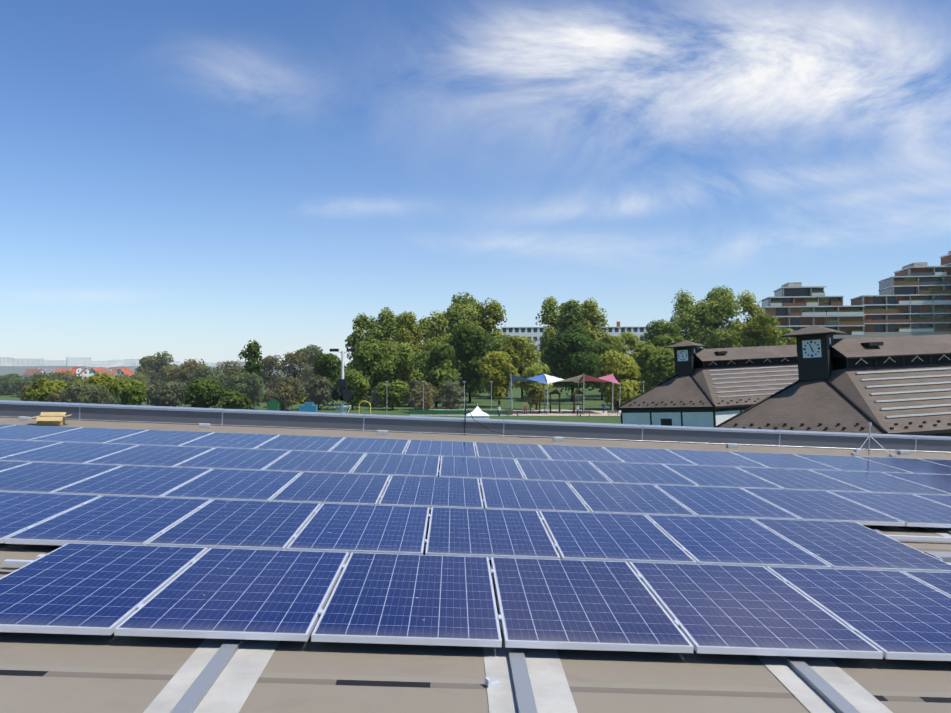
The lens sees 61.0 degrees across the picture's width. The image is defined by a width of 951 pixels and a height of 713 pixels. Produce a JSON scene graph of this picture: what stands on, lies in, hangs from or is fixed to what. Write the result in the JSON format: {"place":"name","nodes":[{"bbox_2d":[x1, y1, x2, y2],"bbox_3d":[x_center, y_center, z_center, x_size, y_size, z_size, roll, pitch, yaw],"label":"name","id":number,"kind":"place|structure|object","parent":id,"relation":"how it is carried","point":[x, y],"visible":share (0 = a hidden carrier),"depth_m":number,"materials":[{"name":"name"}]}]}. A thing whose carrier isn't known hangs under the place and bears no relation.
{"place":"outdoors","nodes":[
{"label":"outdoors","id":0,"kind":"place"},
{"bbox_2d":[0,368,641,423],"bbox_3d":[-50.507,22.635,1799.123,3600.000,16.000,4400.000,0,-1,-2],"label":"ground","id":1,"kind":"structure","parent":0,"point":[593,400],"depth_m":162.75,"materials":[{"name":"green plant"}]},
{"bbox_2d":[0,357,12,365],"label":"building","id":2,"kind":"structure","parent":1,"relation":"on","point":[6,361],"depth_m":2431.87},
{"bbox_2d":[0,373,22,394],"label":"tree","id":3,"kind":"object","parent":1,"relation":"on","point":[7,383],"visible":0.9,"depth_m":226.23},
{"bbox_2d":[17,384,33,400],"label":"shrub","id":4,"kind":"object","parent":1,"relation":"on","point":[22,395],"visible":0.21,"depth_m":152.21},
{"bbox_2d":[13,358,43,365],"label":"building","id":5,"kind":"structure","parent":1,"relation":"on","point":[28,361],"depth_m":2523.46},
{"bbox_2d":[12,372,53,394],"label":"tree","id":6,"kind":"object","parent":1,"relation":"on","point":[20,384],"visible":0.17,"depth_m":215.56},
{"bbox_2d":[23,368,44,378],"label":"house","id":7,"kind":"structure","parent":1,"relation":"on","point":[28,373],"depth_m":463.18,"materials":[{"name":"brown tile"}]},
{"bbox_2d":[23,377,68,401],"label":"tree","id":8,"kind":"object","parent":1,"relation":"on","point":[41,389],"visible":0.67,"depth_m":150.02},
{"bbox_2d":[41,367,56,376],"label":"house","id":9,"kind":"structure","parent":1,"relation":"on","point":[48,370],"depth_m":544.23,"materials":[{"name":"grey tile"}]},
{"bbox_2d":[44,360,65,365],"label":"building","id":10,"kind":"structure","parent":1,"relation":"on","point":[54,362],"depth_m":2832.61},
{"bbox_2d":[45,388,66,401],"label":"shrub","id":11,"kind":"object","parent":1,"relation":"on","point":[54,396],"visible":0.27,"depth_m":147.24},
{"bbox_2d":[55,368,75,374],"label":"house","id":12,"kind":"structure","parent":1,"relation":"on","point":[69,370],"depth_m":433.95,"materials":[{"name":"red tile"}]},
{"bbox_2d":[48,370,85,384],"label":"tree","id":13,"kind":"object","parent":1,"relation":"on","point":[67,376],"visible":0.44,"depth_m":235.00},
{"bbox_2d":[72,366,82,375],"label":"house","id":14,"kind":"structure","parent":1,"relation":"on","point":[78,369],"depth_m":643.95,"materials":[{"name":"paint"}]},
{"bbox_2d":[66,357,90,366],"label":"building","id":15,"kind":"structure","parent":1,"relation":"on","point":[78,361],"depth_m":2619.95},
{"bbox_2d":[79,367,94,378],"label":"house","id":16,"kind":"structure","parent":1,"relation":"on","point":[86,372],"depth_m":480.58,"materials":[{"name":"white tile"}]},
{"bbox_2d":[59,381,116,403],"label":"tree","id":17,"kind":"object","parent":1,"relation":"on","point":[91,393],"visible":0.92,"depth_m":143.97,"materials":[{"name":"plant"}]},
{"bbox_2d":[71,372,122,387],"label":"tree","id":18,"kind":"object","parent":1,"relation":"on","point":[105,379],"visible":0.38,"depth_m":199.24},
{"bbox_2d":[91,366,105,373],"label":"house","id":19,"kind":"structure","parent":1,"relation":"on","point":[93,370],"depth_m":562.21,"materials":[{"name":"red tile"}]},
{"bbox_2d":[97,368,116,376],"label":"house","id":20,"kind":"structure","parent":1,"relation":"on","point":[113,372],"depth_m":413.08,"materials":[{"name":"brown tile"}]},
{"bbox_2d":[91,361,123,366],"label":"building","id":21,"kind":"structure","parent":1,"relation":"on","point":[106,363],"depth_m":3025.19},
{"bbox_2d":[109,395,121,404],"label":"shrub","id":22,"kind":"object","parent":1,"relation":"on","point":[118,400],"visible":0.38,"depth_m":151.42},
{"bbox_2d":[109,366,123,370],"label":"house","id":23,"kind":"structure","parent":1,"relation":"on","point":[115,368],"depth_m":614.60,"materials":[{"name":"brown tile"}]},
{"bbox_2d":[116,367,133,376],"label":"house","id":24,"kind":"structure","parent":1,"relation":"on","point":[124,371],"depth_m":466.66,"materials":[{"name":"red tile"}]},
{"bbox_2d":[106,377,145,397],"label":"tree","id":25,"kind":"object","parent":1,"relation":"on","point":[114,386],"visible":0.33,"depth_m":153.78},
{"bbox_2d":[114,383,148,404],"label":"shrub","id":26,"kind":"object","parent":1,"relation":"on","point":[134,394],"visible":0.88,"depth_m":139.79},
{"bbox_2d":[124,359,140,365],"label":"building","id":27,"kind":"structure","parent":1,"relation":"on","point":[131,362],"depth_m":2710.25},
{"bbox_2d":[115,372,151,388],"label":"tree","id":28,"kind":"object","parent":1,"relation":"on","point":[142,378],"visible":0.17,"depth_m":216.68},
{"bbox_2d":[135,351,178,387],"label":"tree","id":29,"kind":"object","parent":1,"relation":"on","point":[149,366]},
{"bbox_2d":[143,379,187,406],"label":"tree","id":30,"kind":"object","parent":1,"relation":"on","point":[169,394],"visible":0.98,"depth_m":149.33,"materials":[{"name":"plant"}]},
{"bbox_2d":[160,359,207,386],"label":"tree","id":31,"kind":"object","parent":1,"relation":"on","point":[184,371],"visible":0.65,"depth_m":214.62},
{"bbox_2d":[181,377,226,407],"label":"tree","id":32,"kind":"object","parent":1,"relation":"on","point":[202,392],"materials":[{"name":"plant"}]},
{"bbox_2d":[197,362,215,365],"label":"building","id":33,"kind":"structure","parent":1,"relation":"on","point":[210,363],"depth_m":3023.38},
{"bbox_2d":[187,364,228,388],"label":"tree","id":34,"kind":"object","parent":1,"relation":"on","point":[205,372],"visible":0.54,"depth_m":184.73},
{"bbox_2d":[213,360,244,387],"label":"tree","id":35,"kind":"object","parent":1,"relation":"on","point":[229,370],"visible":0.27,"depth_m":199.29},
{"bbox_2d":[216,359,246,370],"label":"house","id":36,"kind":"structure","parent":1,"relation":"on","point":[220,363],"depth_m":300.23,"materials":[{"name":"grey tile"}]},
{"bbox_2d":[217,389,251,409],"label":"shrub","id":37,"kind":"object","parent":1,"relation":"on","point":[232,399],"visible":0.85,"depth_m":142.73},
{"bbox_2d":[227,372,265,409],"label":"tree","id":38,"kind":"object","parent":1,"relation":"on","point":[252,386],"visible":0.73,"depth_m":148.63,"materials":[{"name":"plant"}]},
{"bbox_2d":[237,340,263,377],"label":"tree","id":39,"kind":"object","parent":1,"relation":"on","point":[253,349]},
{"bbox_2d":[258,355,287,390],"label":"tree","id":40,"kind":"object","parent":1,"relation":"on","point":[269,361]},
{"bbox_2d":[259,376,304,410],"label":"tree","id":41,"kind":"object","parent":1,"relation":"on","point":[283,392],"depth_m":144.69,"materials":[{"name":"plant"}]},
{"bbox_2d":[273,350,309,384],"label":"tree","id":42,"kind":"object","parent":1,"relation":"on","point":[295,359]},
{"bbox_2d":[292,393,307,403],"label":"shrub","id":43,"kind":"object","parent":1,"relation":"on","point":[300,402],"visible":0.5,"depth_m":172.62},
{"bbox_2d":[297,344,322,386],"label":"tree","id":44,"kind":"object","parent":1,"relation":"on","point":[313,352],"visible":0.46,"depth_m":233.83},
{"bbox_2d":[300,375,333,409],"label":"tree","id":45,"kind":"object","parent":1,"relation":"on","point":[318,389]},
{"bbox_2d":[267,399,370,413],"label":"playground equipment","id":46,"kind":"object","parent":1,"relation":"on","point":[273,404],"visible":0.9,"depth_m":126.65,"materials":[{"name":"blue paint"}]},
{"bbox_2d":[312,353,349,390],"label":"tree","id":47,"kind":"object","parent":1,"relation":"on","point":[322,364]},
{"bbox_2d":[330,349,355,412],"bbox_3d":[-9.883,4.102,60.153,1.724,9.360,1.678,-1,-1,35],"label":"floodlight pole","id":48,"kind":"object","parent":1,"relation":"on","point":[342,394],"visible":0.79,"depth_m":59.94,"materials":[{"name":"silver metal"}]},
{"bbox_2d":[332,369,369,409],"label":"tree","id":49,"kind":"object","parent":1,"relation":"on","point":[357,384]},
{"bbox_2d":[0,348,702,376],"bbox_3d":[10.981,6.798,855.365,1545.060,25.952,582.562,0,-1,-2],"label":"distant tree belt foliage","id":50,"kind":"object","parent":1,"relation":"on","point":[19,370],"visible":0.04,"depth_m":768.96,"materials":[{"name":"green plant"}]},
{"bbox_2d":[345,313,378,371],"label":"tree","id":51,"kind":"object","parent":1,"relation":"on","point":[362,325],"visible":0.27,"depth_m":204.31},
{"bbox_2d":[365,392,372,401],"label":"shrub","id":52,"kind":"object","parent":1,"relation":"on","point":[368,400],"visible":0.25,"depth_m":179.87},
{"bbox_2d":[347,341,401,405],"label":"tree","id":53,"kind":"object","parent":1,"relation":"on","point":[368,354],"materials":[{"name":"plant"}]},
{"bbox_2d":[361,316,391,359],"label":"tree","id":54,"kind":"object","parent":1,"relation":"on","point":[372,322],"visible":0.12,"depth_m":224.16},
{"bbox_2d":[370,383,388,406],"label":"tree","id":55,"kind":"object","parent":1,"relation":"on","point":[374,391],"visible":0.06,"depth_m":160.67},
{"bbox_2d":[369,307,400,382],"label":"tree","id":56,"kind":"object","parent":1,"relation":"on","point":[384,326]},
{"bbox_2d":[374,379,410,409],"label":"tree","id":57,"kind":"object","parent":1,"relation":"on","point":[395,392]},
{"bbox_2d":[389,313,407,343],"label":"tree","id":58,"kind":"object","parent":1,"relation":"on","point":[399,317],"visible":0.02,"depth_m":229.04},
{"bbox_2d":[380,342,423,404],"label":"tree","id":59,"kind":"object","parent":1,"relation":"on","point":[405,352],"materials":[{"name":"plant"}]},
{"bbox_2d":[392,311,424,368],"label":"tree","id":60,"kind":"object","parent":1,"relation":"on","point":[410,323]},
{"bbox_2d":[404,379,418,405],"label":"tree","id":61,"kind":"object","parent":1,"relation":"on","point":[410,384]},
{"bbox_2d":[407,383,433,409],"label":"tree","id":62,"kind":"object","parent":1,"relation":"on","point":[425,395],"depth_m":139.43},
{"bbox_2d":[410,316,433,382],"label":"tree","id":63,"kind":"object","parent":1,"relation":"on","point":[420,335],"visible":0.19,"depth_m":223.54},
{"bbox_2d":[410,381,438,401],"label":"tree","id":64,"kind":"object","parent":1,"relation":"on","point":[427,386],"visible":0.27,"depth_m":149.88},
{"bbox_2d":[410,341,460,406],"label":"tree","id":65,"kind":"object","parent":1,"relation":"on","point":[436,376],"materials":[{"name":"plant"}]},
{"bbox_2d":[422,310,453,373],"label":"tree","id":66,"kind":"object","parent":1,"relation":"on","point":[437,320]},
{"bbox_2d":[435,309,458,379],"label":"tree","id":67,"kind":"object","parent":1,"relation":"on","point":[445,313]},
{"bbox_2d":[434,379,468,408],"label":"tree","id":68,"kind":"object","parent":1,"relation":"on","point":[450,397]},
{"bbox_2d":[444,292,489,371],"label":"tree","id":69,"kind":"object","parent":1,"relation":"on","point":[464,310],"visible":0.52,"depth_m":222.39,"materials":[{"name":"plant"}]},
{"bbox_2d":[444,323,493,402],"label":"tree","id":70,"kind":"object","parent":1,"relation":"on","point":[468,338],"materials":[{"name":"plant"}]},
{"bbox_2d":[466,403,489,418],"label":"pagoda tent","id":71,"kind":"object","parent":1,"relation":"on","point":[477,412],"visible":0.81,"depth_m":102.72,"materials":[{"name":"white"}]},
{"bbox_2d":[475,297,507,352],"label":"tree","id":72,"kind":"object","parent":1,"relation":"on","point":[493,312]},
{"bbox_2d":[476,351,520,406],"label":"tree","id":73,"kind":"object","parent":1,"relation":"on","point":[497,365],"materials":[{"name":"plant"}]},
{"bbox_2d":[489,335,522,396],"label":"tree","id":74,"kind":"object","parent":1,"relation":"on","point":[498,343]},
{"bbox_2d":[385,373,644,414],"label":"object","id":75,"kind":"object","parent":1,"relation":"on","point":[491,411],"visible":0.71,"depth_m":134.84,"materials":[{"name":"multicoloured metal"}]},
{"bbox_2d":[510,374,619,383],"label":"shade sails","id":76,"kind":"object","parent":75,"relation":"on","point":[576,379],"visible":0.98,"depth_m":139.26,"materials":[{"name":"multicoloured"}]},
{"bbox_2d":[409,409,620,415],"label":"playground paving","id":77,"kind":"structure","parent":1,"relation":"on","point":[562,413],"depth_m":137.40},
{"bbox_2d":[518,363,552,409],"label":"tree","id":78,"kind":"object","parent":77,"relation":"on","point":[536,370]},
{"bbox_2d":[593,349,649,409],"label":"tree","id":79,"kind":"object","parent":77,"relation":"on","point":[624,365],"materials":[{"name":"plant"}]},
{"bbox_2d":[500,335,543,398],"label":"tree","id":80,"kind":"object","parent":1,"relation":"on","point":[516,348],"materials":[{"name":"plant"}]},
{"bbox_2d":[535,296,564,383],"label":"tree","id":81,"kind":"object","parent":1,"relation":"on","point":[549,308],"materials":[{"name":"plant"}]},
{"bbox_2d":[556,301,566,327],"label":"tree","id":82,"kind":"object","parent":1,"relation":"on","point":[561,306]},
{"bbox_2d":[541,322,598,401],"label":"tree","id":83,"kind":"object","parent":1,"relation":"on","point":[581,360],"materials":[{"name":"plant"}]},
{"bbox_2d":[558,299,587,339],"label":"tree","id":84,"kind":"object","parent":1,"relation":"on","point":[572,312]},
{"bbox_2d":[501,322,650,361],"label":"school building","id":85,"kind":"structure","parent":1,"relation":"on","point":[535,333],"depth_m":300.36,"materials":[{"name":"white"}]},
{"bbox_2d":[579,303,602,339],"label":"tree","id":86,"kind":"object","parent":1,"relation":"on","point":[586,318],"visible":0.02,"depth_m":247.77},
{"bbox_2d":[577,297,610,350],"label":"tree","id":87,"kind":"object","parent":1,"relation":"on","point":[591,315],"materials":[{"name":"plant"}]},
{"bbox_2d":[586,340,622,399],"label":"tree","id":88,"kind":"object","parent":1,"relation":"on","point":[600,349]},
{"bbox_2d":[593,335,629,358],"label":"tree","id":89,"kind":"object","parent":1,"relation":"on","point":[614,340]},
{"bbox_2d":[619,330,645,389],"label":"tree","id":90,"kind":"object","parent":1,"relation":"on","point":[633,342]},
{"bbox_2d":[629,344,670,393],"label":"tree","id":91,"kind":"object","parent":1,"relation":"on","point":[645,355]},
{"bbox_2d":[641,347,674,387],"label":"tree","id":92,"kind":"object","parent":1,"relation":"on","point":[661,365],"visible":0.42,"depth_m":147.02,"materials":[{"name":"plant"}]},
{"bbox_2d":[640,319,686,350],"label":"tree","id":93,"kind":"object","parent":1,"relation":"on","point":[659,333],"visible":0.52,"depth_m":197.44,"materials":[{"name":"plant"}]},
{"bbox_2d":[666,288,705,348],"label":"tree","id":94,"kind":"object","parent":1,"relation":"on","point":[684,321],"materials":[{"name":"plant"}]},
{"bbox_2d":[618,345,798,409],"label":"roof","id":95,"kind":"structure","parent":1,"relation":"on","point":[733,377],"depth_m":93.39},
{"bbox_2d":[665,340,705,374],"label":"clock tower","id":96,"kind":"structure","parent":95,"relation":"on","point":[684,359],"depth_m":94.70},
{"bbox_2d":[688,285,744,348],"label":"tree","id":97,"kind":"object","parent":1,"relation":"on","point":[719,307],"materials":[{"name":"plant"}]},
{"bbox_2d":[735,290,764,346],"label":"tree","id":98,"kind":"object","parent":1,"relation":"on","point":[749,306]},
{"bbox_2d":[740,313,782,346],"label":"tree","id":99,"kind":"object","parent":1,"relation":"on","point":[757,329],"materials":[{"name":"plant"}]},
{"bbox_2d":[770,327,793,345],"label":"tree","id":100,"kind":"object","parent":1,"relation":"on","point":[783,341],"visible":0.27,"depth_m":226.89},
{"bbox_2d":[788,337,796,344],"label":"tree","id":101,"kind":"object","parent":1,"relation":"on","point":[793,341],"visible":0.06,"depth_m":226.62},
{"bbox_2d":[757,282,864,344],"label":"apartment block","id":102,"kind":"structure","parent":1,"relation":"on","point":[795,306],"depth_m":249.19,"materials":[{"name":"multicoloured"}]},
{"bbox_2d":[715,334,950,434],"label":"roof","id":103,"kind":"structure","parent":1,"relation":"on","point":[899,385],"depth_m":57.01,"materials":[{"name":"tile"}]},
{"bbox_2d":[782,325,846,379],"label":"clock turret","id":104,"kind":"structure","parent":103,"relation":"on","point":[814,358],"depth_m":58.75,"materials":[{"name":"wood"}]},
{"bbox_2d":[850,262,950,337],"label":"apartment block","id":105,"kind":"structure","parent":1,"relation":"on","point":[912,299],"depth_m":260.62,"materials":[{"name":"multicoloured"}]},
{"bbox_2d":[940,251,950,265],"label":"apartment block","id":106,"kind":"structure","parent":1,"relation":"on","point":[945,260],"depth_m":265.00,"materials":[{"name":"beige"}]},
{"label":"building walls","id":107,"kind":"object","parent":1,"relation":"on","visible":0},
{"bbox_2d":[0,417,950,712],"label":"roof membrane","id":108,"kind":"object","parent":107,"relation":"on","point":[70,673],"depth_m":4.02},
{"bbox_2d":[29,412,71,425],"bbox_3d":[-7.069,1.040,13.450,0.618,0.215,0.486,0,-1,-20],"label":"cardboard box","id":109,"kind":"object","parent":108,"relation":"on","point":[50,419],"visible":1,"depth_m":13.36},
{"bbox_2d":[0,416,950,454],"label":"lightning conductor blocks","id":110,"kind":"structure","parent":108,"relation":"on","point":[385,432],"depth_m":13.99,"materials":[{"name":"concrete"}]},
{"bbox_2d":[143,527,950,712],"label":"roof protection strips","id":111,"kind":"object","parent":108,"relation":"on","point":[231,688],"depth_m":3.95,"materials":[{"name":"plastic"}]},
{"bbox_2d":[3,445,950,712],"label":"mounting rails","id":112,"kind":"object","parent":111,"relation":"on","point":[199,687],"visible":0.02,"depth_m":3.94,"materials":[{"name":"silver metal"}]},
{"bbox_2d":[2,427,942,630],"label":"panel clamps","id":113,"kind":"object","parent":112,"relation":"attached to","point":[677,623],"visible":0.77,"depth_m":6.36,"materials":[{"name":"silver metal"}]},
{"bbox_2d":[0,424,950,660],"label":"solar panels","id":114,"kind":"object","parent":112,"relation":"on","point":[255,570],"visible":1,"depth_m":6.22,"materials":[{"name":"blue glass"}]},
{"bbox_2d":[484,677,500,687],"bbox_3d":[0.084,1.564,3.886,0.070,0.038,0.042,0,-1,-27],"label":"loose bracket","id":115,"kind":"object","parent":111,"relation":"on","point":[489,683],"visible":0.89,"depth_m":3.87,"materials":[{"name":"silver metal"}]},
{"bbox_2d":[851,422,897,456],"bbox_3d":[6.818,1.420,14.084,0.758,0.564,0.670,2,1,-2],"label":"lightning rod tripod","id":116,"kind":"object","parent":108,"relation":"on","point":[860,450],"visible":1,"depth_m":13.97,"materials":[{"name":"silver metal"}]},
{"bbox_2d":[924,551,950,562],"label":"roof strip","id":117,"kind":"object","parent":108,"relation":"on","point":[945,556],"visible":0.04,"depth_m":6.54,"materials":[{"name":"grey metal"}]},
{"bbox_2d":[0,400,950,452],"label":"parapet","id":118,"kind":"structure","parent":107,"relation":"on","point":[515,428],"depth_m":14.47,"materials":[{"name":"grey"}]},
{"bbox_2d":[464,399,550,437],"bbox_3d":[0.607,1.095,14.196,1.685,0.663,0.113,0,-1,11],"label":"parapet rod with cable","id":119,"kind":"object","parent":118,"relation":"attached to","point":[493,431],"visible":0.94,"depth_m":14.26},
{"bbox_2d":[0,0,950,366],"label":"sky","id":120,"kind":"structure","parent":0,"point":[197,180],"materials":[{"name":"blue"}]},
{"bbox_2d":[621,406,750,426],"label":"market hall walls","id":121,"kind":"structure","parent":0,"point":[694,417],"depth_m":89.90,"materials":[{"name":"paint"}]},
{"bbox_2d":[923,432,950,436],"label":"market hall walls","id":122,"kind":"structure","parent":0,"point":[942,434],"depth_m":52.35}
]}

